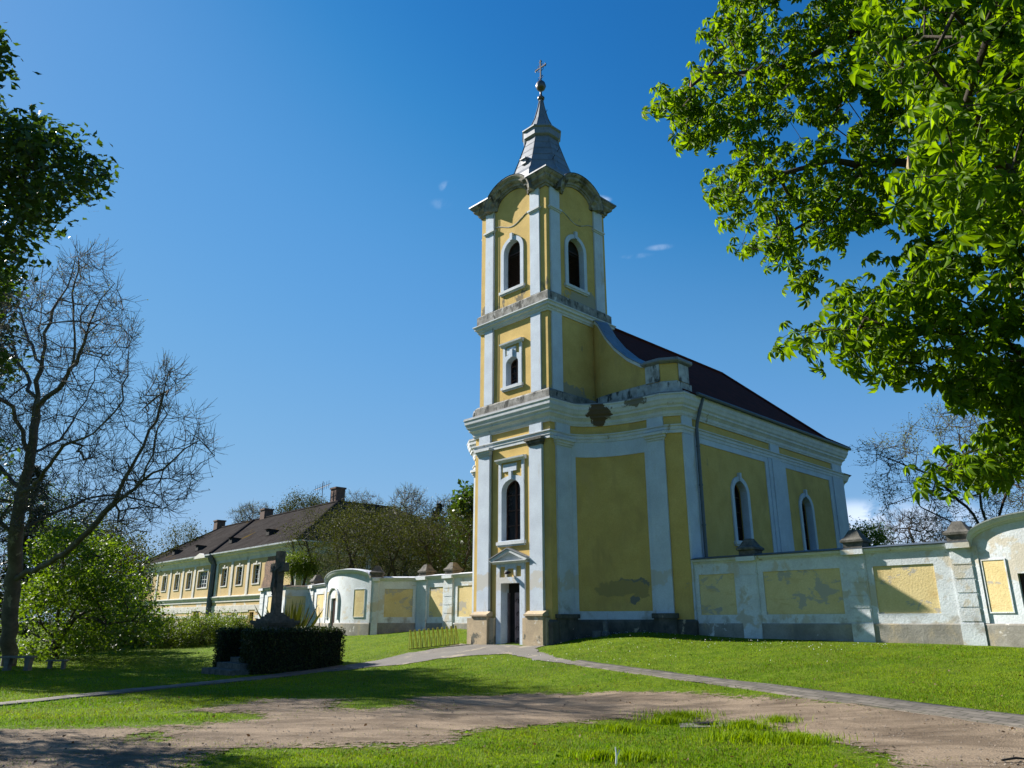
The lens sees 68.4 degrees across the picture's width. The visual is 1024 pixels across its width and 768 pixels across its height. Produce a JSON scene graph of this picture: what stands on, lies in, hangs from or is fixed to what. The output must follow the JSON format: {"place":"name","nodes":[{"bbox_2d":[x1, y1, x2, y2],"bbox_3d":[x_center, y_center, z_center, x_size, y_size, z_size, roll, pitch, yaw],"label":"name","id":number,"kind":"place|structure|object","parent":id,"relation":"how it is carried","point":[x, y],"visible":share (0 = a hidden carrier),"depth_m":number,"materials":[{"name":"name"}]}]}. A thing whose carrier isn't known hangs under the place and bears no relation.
{"place":"outdoors","nodes":[
{"label":"outdoors","id":0,"kind":"place"},
{"bbox_2d":[0,665,350,705],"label":"paved path","id":1,"kind":"structure","parent":0,"point":[223,681],"depth_m":19.77,"materials":[{"name":"concrete"}]},
{"bbox_2d":[0,622,1023,767],"bbox_3d":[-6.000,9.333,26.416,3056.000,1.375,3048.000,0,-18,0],"label":"ground","id":2,"kind":"structure","parent":0,"point":[621,641],"depth_m":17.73,"materials":[{"name":"plant"}]},
{"bbox_2d":[0,259,28,413],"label":"park tree","id":3,"kind":"object","parent":2,"relation":"on","point":[8,337],"visible":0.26,"depth_m":39.30,"materials":[{"name":"green plant"}]},
{"bbox_2d":[0,656,36,670],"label":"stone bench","id":4,"kind":"object","parent":2,"relation":"on","point":[8,662],"visible":0.84,"depth_m":25.70,"materials":[{"name":"grey stone"}]},
{"bbox_2d":[0,465,57,651],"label":"tree","id":5,"kind":"object","parent":2,"relation":"on","point":[25,539],"visible":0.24,"depth_m":43.03,"materials":[{"name":"green plant"}]},
{"bbox_2d":[0,459,105,617],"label":"dense tree","id":6,"kind":"object","parent":2,"relation":"on","point":[9,503],"visible":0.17,"depth_m":45.98,"materials":[{"name":"green plant"}]},
{"bbox_2d":[45,660,68,668],"bbox_3d":[-16.102,9.950,26.640,0.700,0.372,0.240,2,-18,-8],"label":"stone bench","id":7,"kind":"object","parent":2,"relation":"on","point":[50,664],"visible":0.76,"depth_m":26.58,"materials":[{"name":"grey stone"}]},
{"bbox_2d":[0,22,123,479],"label":"maple tree","id":8,"kind":"object","parent":2,"relation":"on","point":[28,145],"visible":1,"depth_m":13.18,"materials":[{"name":"green plant"}]},
{"bbox_2d":[28,605,130,653],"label":"garden bush","id":9,"kind":"object","parent":2,"relation":"on","point":[76,631],"visible":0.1,"depth_m":40.48,"materials":[{"name":"green plant"}]},
{"bbox_2d":[0,515,173,662],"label":"bush","id":10,"kind":"object","parent":2,"relation":"on","point":[79,586],"visible":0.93,"depth_m":31.80,"materials":[{"name":"green plant"}]},
{"bbox_2d":[19,504,166,637],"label":"bush","id":11,"kind":"object","parent":2,"relation":"on","point":[131,556],"visible":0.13,"depth_m":46.95,"materials":[{"name":"green plant"}]},
{"bbox_2d":[26,501,163,629],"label":"dense tree","id":12,"kind":"object","parent":2,"relation":"on","point":[104,528],"visible":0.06,"depth_m":61.37,"materials":[{"name":"green plant"}]},
{"bbox_2d":[67,533,162,619],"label":"dense tree","id":13,"kind":"object","parent":2,"relation":"on","point":[138,568],"visible":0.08,"depth_m":61.22,"materials":[{"name":"green plant"}]},
{"bbox_2d":[0,234,234,665],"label":"plane tree","id":14,"kind":"object","parent":2,"relation":"on","point":[14,529],"visible":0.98,"depth_m":26.48,"materials":[{"name":"brown plant"}]},
{"bbox_2d":[94,603,145,645],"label":"garden bush","id":15,"kind":"object","parent":2,"relation":"on","point":[121,633],"visible":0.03,"depth_m":43.35,"materials":[{"name":"green plant"}]},
{"bbox_2d":[114,610,170,646],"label":"garden bush","id":16,"kind":"object","parent":2,"relation":"on","point":[135,639],"visible":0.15,"depth_m":41.26,"materials":[{"name":"green plant"}]},
{"bbox_2d":[139,606,201,648],"bbox_3d":[-17.949,13.041,39.970,3.508,2.431,3.477,-15,-23,39],"label":"garden bush","id":17,"kind":"object","parent":2,"relation":"on","point":[169,642],"visible":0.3,"depth_m":39.39,"materials":[{"name":"green plant"}]},
{"bbox_2d":[144,512,212,581],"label":"dense tree","id":18,"kind":"object","parent":2,"relation":"on","point":[189,536],"visible":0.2,"depth_m":89.99,"materials":[{"name":"brown plant"}]},
{"bbox_2d":[160,607,239,648],"bbox_3d":[-16.001,12.741,38.956,4.083,2.761,3.506,0,-18,0],"label":"garden bush","id":19,"kind":"object","parent":2,"relation":"on","point":[199,629],"visible":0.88,"depth_m":38.41,"materials":[{"name":"green plant"}]},
{"bbox_2d":[201,657,249,675],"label":"stone steps","id":20,"kind":"structure","parent":2,"relation":"on","point":[233,667],"depth_m":23.89,"materials":[{"name":"grey stone"}]},
{"bbox_2d":[206,608,254,637],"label":"garden bush","id":21,"kind":"object","parent":2,"relation":"on","point":[239,622],"visible":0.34,"depth_m":40.63,"materials":[{"name":"green plant"}]},
{"bbox_2d":[227,500,273,523],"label":"bare tree","id":22,"kind":"object","parent":2,"relation":"on","point":[253,512],"visible":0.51,"depth_m":94.15,"materials":[{"name":"brown plant"}]},
{"bbox_2d":[258,584,289,618],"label":"churchyard wall","id":23,"kind":"structure","parent":2,"relation":"on","point":[265,596],"depth_m":44.49,"materials":[{"name":"white paint"}]},
{"bbox_2d":[250,551,299,631],"bbox_3d":[-8.143,7.872,25.958,1.188,4.130,1.320,16,-24,-42],"label":"stone cross","id":24,"kind":"object","parent":2,"relation":"on","point":[275,617],"visible":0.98,"depth_m":25.96,"materials":[{"name":"stone"}]},
{"bbox_2d":[211,625,346,674],"bbox_3d":[-7.955,9.089,25.758,3.554,1.654,3.272,16,-24,-42],"label":"clipped hedge","id":25,"kind":"object","parent":2,"relation":"on","point":[261,651],"visible":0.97,"depth_m":24.80,"materials":[{"name":"green plant"}]},
{"bbox_2d":[255,599,322,627],"bbox_3d":[-11.850,12.253,39.593,3.396,1.884,2.750,7,-19,-21],"label":"yucca plant","id":26,"kind":"object","parent":2,"relation":"on","point":[298,617],"visible":0.3,"depth_m":39.39,"materials":[{"name":"green plant"}]},
{"bbox_2d":[284,585,308,625],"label":"churchyard wall","id":27,"kind":"structure","parent":2,"relation":"on","point":[296,593],"depth_m":42.08,"materials":[{"name":"white paint"}]},
{"bbox_2d":[266,485,328,514],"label":"dense tree","id":28,"kind":"object","parent":2,"relation":"on","point":[311,502],"visible":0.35,"depth_m":90.93,"materials":[{"name":"brown plant"}]},
{"bbox_2d":[284,548,324,585],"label":"garden shrub","id":29,"kind":"object","parent":2,"relation":"on","point":[299,567],"visible":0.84,"depth_m":48.52,"materials":[{"name":"green plant"}]},
{"bbox_2d":[140,486,469,626],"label":"manor house","id":30,"kind":"structure","parent":2,"relation":"on","point":[222,566],"depth_m":72.16,"materials":[{"name":"yellow paint"}]},
{"bbox_2d":[161,573,167,591],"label":"window","id":31,"kind":"structure","parent":30,"relation":"in","point":[166,575],"depth_m":82.78,"materials":[{"name":"white glass"}]},
{"bbox_2d":[173,571,180,590],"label":"window","id":32,"kind":"structure","parent":30,"relation":"in","point":[178,576],"depth_m":80.12,"materials":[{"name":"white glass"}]},
{"bbox_2d":[185,570,192,589],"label":"window","id":33,"kind":"structure","parent":30,"relation":"in","point":[190,572],"depth_m":77.62,"materials":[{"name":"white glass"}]},
{"bbox_2d":[196,568,208,588],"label":"window","id":34,"kind":"structure","parent":30,"relation":"in","point":[204,575],"depth_m":74.97,"materials":[{"name":"white glass"}]},
{"bbox_2d":[220,565,228,586],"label":"window","id":35,"kind":"structure","parent":30,"relation":"in","point":[225,576],"depth_m":71.14,"materials":[{"name":"white glass"}]},
{"bbox_2d":[234,563,243,585],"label":"window","id":36,"kind":"structure","parent":30,"relation":"in","point":[240,576],"depth_m":68.70,"materials":[{"name":"white glass"}]},
{"bbox_2d":[251,561,261,584],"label":"window","id":37,"kind":"structure","parent":30,"relation":"in","point":[258,567],"depth_m":66.15,"materials":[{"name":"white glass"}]},
{"bbox_2d":[314,481,330,503],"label":"tv antenna","id":38,"kind":"object","parent":30,"relation":"attached to","point":[315,489],"visible":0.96,"depth_m":74.93,"materials":[{"name":"metal"}]},
{"bbox_2d":[307,575,325,626],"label":"churchyard wall","id":39,"kind":"structure","parent":2,"relation":"on","point":[317,592],"depth_m":40.92,"materials":[{"name":"white paint"}]},
{"bbox_2d":[276,496,392,577],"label":"garden tree","id":40,"kind":"object","parent":2,"relation":"on","point":[306,544],"visible":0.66,"depth_m":49.48,"materials":[{"name":"green plant"}]},
{"bbox_2d":[323,569,371,635],"bbox_3d":[-8.261,11.114,37.584,1.139,3.650,5.348,13,-21,-35],"label":"gateway","id":41,"kind":"object","parent":2,"relation":"on","point":[348,601],"visible":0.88,"depth_m":36.73,"materials":[{"name":"white paint"}]},
{"bbox_2d":[331,599,335,626],"bbox_3d":[-8.950,11.934,37.972,0.084,2.120,0.790,9,-20,-28],"label":"door","id":42,"kind":"structure","parent":41,"relation":"in","point":[334,600],"depth_m":38.19,"materials":[{"name":"brown paint"}]},
{"bbox_2d":[308,498,395,569],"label":"garden tree","id":43,"kind":"object","parent":2,"relation":"on","point":[326,524],"visible":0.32,"depth_m":55.76,"materials":[{"name":"green plant"}]},
{"bbox_2d":[345,487,382,504],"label":"bare tree","id":44,"kind":"object","parent":2,"relation":"on","point":[361,498],"visible":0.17,"depth_m":88.29,"materials":[{"name":"brown plant"}]},
{"bbox_2d":[309,496,429,576],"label":"garden tree","id":45,"kind":"object","parent":2,"relation":"on","point":[347,543],"visible":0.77,"depth_m":46.37,"materials":[{"name":"green plant"}]},
{"bbox_2d":[369,566,416,634],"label":"churchyard wall","id":46,"kind":"structure","parent":2,"relation":"on","point":[393,604],"depth_m":35.61,"materials":[{"name":"white paint"}]},
{"bbox_2d":[359,499,428,576],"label":"garden tree","id":47,"kind":"object","parent":2,"relation":"on","point":[402,515],"visible":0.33,"depth_m":54.59,"materials":[{"name":"green plant"}]},
{"bbox_2d":[381,481,433,576],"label":"bare tree","id":48,"kind":"object","parent":2,"relation":"on","point":[416,494],"visible":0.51,"depth_m":65.61,"materials":[{"name":"brown plant"}]},
{"bbox_2d":[358,508,460,576],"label":"garden tree","id":49,"kind":"object","parent":2,"relation":"on","point":[393,569],"visible":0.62,"depth_m":45.26,"materials":[{"name":"green plant"}]},
{"bbox_2d":[392,498,472,576],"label":"garden tree","id":50,"kind":"object","parent":2,"relation":"on","point":[465,548],"visible":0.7,"depth_m":43.61,"materials":[{"name":"green plant"}]},
{"bbox_2d":[412,501,453,576],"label":"tree","id":51,"kind":"object","parent":2,"relation":"on","point":[439,505],"visible":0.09,"depth_m":64.20,"materials":[{"name":"green plant"}]},
{"bbox_2d":[408,625,458,649],"bbox_3d":[-2.935,9.496,28.234,1.888,0.692,0.490,-5,-17,-4],"label":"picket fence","id":52,"kind":"object","parent":2,"relation":"on","point":[433,636],"visible":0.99,"depth_m":28.14,"materials":[{"name":"yellow paint"}]},
{"bbox_2d":[415,562,471,630],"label":"churchyard wall","id":53,"kind":"structure","parent":2,"relation":"on","point":[444,600],"depth_m":34.26,"materials":[{"name":"white paint"}]},
{"bbox_2d":[426,491,465,561],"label":"bare tree","id":54,"kind":"object","parent":2,"relation":"on","point":[447,499],"visible":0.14,"depth_m":65.34,"materials":[{"name":"brown plant"}]},
{"bbox_2d":[333,644,570,670],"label":"forecourt","id":55,"kind":"structure","parent":2,"relation":"on","point":[458,650],"depth_m":25.40,"materials":[{"name":"concrete"}]},
{"bbox_2d":[431,515,472,573],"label":"garden shrub","id":56,"kind":"object","parent":2,"relation":"on","point":[451,553],"visible":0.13,"depth_m":49.50,"materials":[{"name":"green plant"}]},
{"bbox_2d":[438,479,473,569],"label":"chestnut tree","id":57,"kind":"object","parent":2,"relation":"on","point":[466,497],"visible":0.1,"depth_m":50.67,"materials":[{"name":"green plant"}]},
{"bbox_2d":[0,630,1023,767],"bbox_3d":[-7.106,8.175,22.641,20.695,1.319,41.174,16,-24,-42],"label":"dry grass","id":58,"kind":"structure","parent":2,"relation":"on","point":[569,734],"depth_m":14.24,"materials":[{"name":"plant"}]},
{"bbox_2d":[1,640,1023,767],"bbox_3d":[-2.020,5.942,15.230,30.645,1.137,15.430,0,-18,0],"label":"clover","id":59,"kind":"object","parent":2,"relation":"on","point":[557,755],"visible":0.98,"depth_m":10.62,"materials":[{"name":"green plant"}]},
{"bbox_2d":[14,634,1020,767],"bbox_3d":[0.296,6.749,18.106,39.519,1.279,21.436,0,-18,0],"label":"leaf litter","id":60,"kind":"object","parent":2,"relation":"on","point":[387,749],"visible":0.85,"depth_m":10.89,"materials":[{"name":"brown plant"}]},
{"bbox_2d":[592,620,609,637],"bbox_3d":[3.055,8.394,25.617,0.285,0.730,0.650,16,-24,-42],"label":"stone post","id":61,"kind":"object","parent":2,"relation":"on","point":[605,632],"visible":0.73,"depth_m":25.48,"materials":[{"name":"grey stone"}]},
{"bbox_2d":[615,747,619,765],"bbox_3d":[1.229,4.352,8.778,0.066,0.222,0.034,0,-18,0],"label":"stake","id":62,"kind":"object","parent":2,"relation":"on","point":[616,759],"visible":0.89,"depth_m":8.78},
{"bbox_2d":[463,60,851,645],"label":"church","id":63,"kind":"structure","parent":2,"relation":"on","point":[622,478],"depth_m":28.51,"materials":[{"name":"paint"}]},
{"bbox_2d":[507,593,509,642],"bbox_3d":[-0.029,8.683,27.551,0.330,2.000,0.060,16,-24,-42],"label":"door leaf","id":64,"kind":"structure","parent":63,"relation":"in","point":[508,594],"depth_m":27.48,"materials":[{"name":"wood"}]},
{"bbox_2d":[494,454,525,546],"bbox_3d":[0.033,4.388,28.264,0.470,3.340,1.570,16,-24,-42],"label":"window","id":65,"kind":"structure","parent":63,"relation":"in","point":[511,489],"depth_m":28.38,"materials":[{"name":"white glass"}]},
{"bbox_2d":[499,337,523,392],"bbox_3d":[0.083,-0.732,29.933,0.490,2.050,1.260,16,-24,-42],"label":"window","id":66,"kind":"structure","parent":63,"relation":"in","point":[512,363],"depth_m":30.00,"materials":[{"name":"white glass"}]},
{"bbox_2d":[499,233,524,296],"bbox_3d":[0.092,-5.009,31.308,0.405,2.695,1.450,16,-24,-42],"label":"window","id":67,"kind":"structure","parent":63,"relation":"in","point":[512,252],"depth_m":31.45,"materials":[{"name":"white paint"}]},
{"bbox_2d":[509,583,519,642],"bbox_3d":[0.259,8.560,27.211,0.060,2.670,1.000,16,-24,-42],"label":"doorway","id":68,"kind":"structure","parent":63,"relation":"in","point":[513,588],"depth_m":27.53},
{"bbox_2d":[515,592,519,642],"bbox_3d":[0.301,8.489,26.935,0.096,2.000,0.505,16,-24,-42],"label":"door leaf","id":69,"kind":"structure","parent":63,"relation":"in","point":[517,595],"depth_m":27.05,"materials":[{"name":"wood"}]},
{"bbox_2d":[564,231,589,296],"bbox_3d":[2.547,-5.008,31.126,1.450,2.705,0.405,16,-24,-42],"label":"window","id":70,"kind":"structure","parent":63,"relation":"in","point":[575,258],"depth_m":31.28,"materials":[{"name":"white paint"}]},
{"bbox_2d":[730,473,753,545],"bbox_3d":[8.582,4.778,28.585,1.460,2.790,0.485,16,-24,-42],"label":"window","id":71,"kind":"structure","parent":63,"relation":"in","point":[739,481],"depth_m":28.79,"materials":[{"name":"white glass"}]},
{"bbox_2d":[799,489,818,549],"bbox_3d":[12.538,5.940,32.261,1.460,2.790,0.485,16,-24,-42],"label":"window","id":72,"kind":"structure","parent":63,"relation":"in","point":[811,522],"depth_m":32.47,"materials":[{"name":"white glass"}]},
{"bbox_2d":[679,721,729,727],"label":"concrete slab","id":73,"kind":"structure","parent":2,"relation":"on","point":[700,724],"depth_m":12.24,"materials":[{"name":"concrete"}]},
{"bbox_2d":[528,632,886,666],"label":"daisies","id":74,"kind":"object","parent":2,"relation":"on","point":[715,642],"visible":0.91,"depth_m":21.86,"materials":[{"name":"plant"}]},
{"bbox_2d":[555,705,874,765],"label":"tall grass","id":75,"kind":"structure","parent":2,"relation":"on","point":[798,737],"depth_m":10.91,"materials":[{"name":"green plant"}]},
{"bbox_2d":[690,530,952,643],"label":"churchyard wall","id":76,"kind":"structure","parent":2,"relation":"on","point":[856,588],"depth_m":22.01,"materials":[{"name":"white paint"}]},
{"bbox_2d":[641,0,1023,505],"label":"chestnut tree","id":77,"kind":"object","parent":2,"relation":"on","point":[969,197],"visible":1,"depth_m":8.23,"materials":[{"name":"green plant"}]},
{"bbox_2d":[849,515,902,545],"bbox_3d":[18.802,9.945,39.530,3.198,6.068,3.202,0,-18,0],"label":"garden shrub","id":78,"kind":"object","parent":2,"relation":"on","point":[878,535],"visible":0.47,"depth_m":39.48,"materials":[{"name":"green plant"}]},
{"bbox_2d":[872,503,950,544],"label":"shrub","id":79,"kind":"object","parent":2,"relation":"on","point":[900,520],"visible":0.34,"depth_m":43.90,"materials":[{"name":"brown plant"}]},
{"bbox_2d":[848,395,1023,543],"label":"young tree","id":80,"kind":"object","parent":2,"relation":"on","point":[980,496],"visible":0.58,"depth_m":30.40,"materials":[{"name":"brown plant"}]},
{"bbox_2d":[935,521,987,645],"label":"wall pillar","id":81,"kind":"structure","parent":2,"relation":"on","point":[966,621],"depth_m":19.60,"materials":[{"name":"white paint"}]},
{"bbox_2d":[966,511,1023,647],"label":"gateway","id":82,"kind":"object","parent":2,"relation":"on","point":[997,547],"visible":0.96,"depth_m":18.95,"materials":[{"name":"white paint"}]},
{"bbox_2d":[1019,575,1023,595],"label":"door","id":83,"kind":"structure","parent":82,"relation":"in","point":[1021,576],"depth_m":18.66,"materials":[{"name":"brown paint"}]},
{"bbox_2d":[0,690,1023,767],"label":"dirt road","id":84,"kind":"structure","parent":0,"point":[831,722],"depth_m":11.77,"materials":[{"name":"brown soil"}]},
{"bbox_2d":[1001,755,1023,760],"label":"fallen twig","id":85,"kind":"object","parent":84,"relation":"on","point":[1013,758],"visible":1,"depth_m":9.04,"materials":[{"name":"brown plant"}]},
{"bbox_2d":[0,0,1023,621],"label":"sky","id":86,"kind":"structure","parent":0,"point":[299,181],"materials":[{"name":"blue"}]},
{"bbox_2d":[567,660,1023,728],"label":"paved path","id":87,"kind":"structure","parent":0,"point":[990,717],"depth_m":14.19,"materials":[{"name":"concrete"}]}
]}

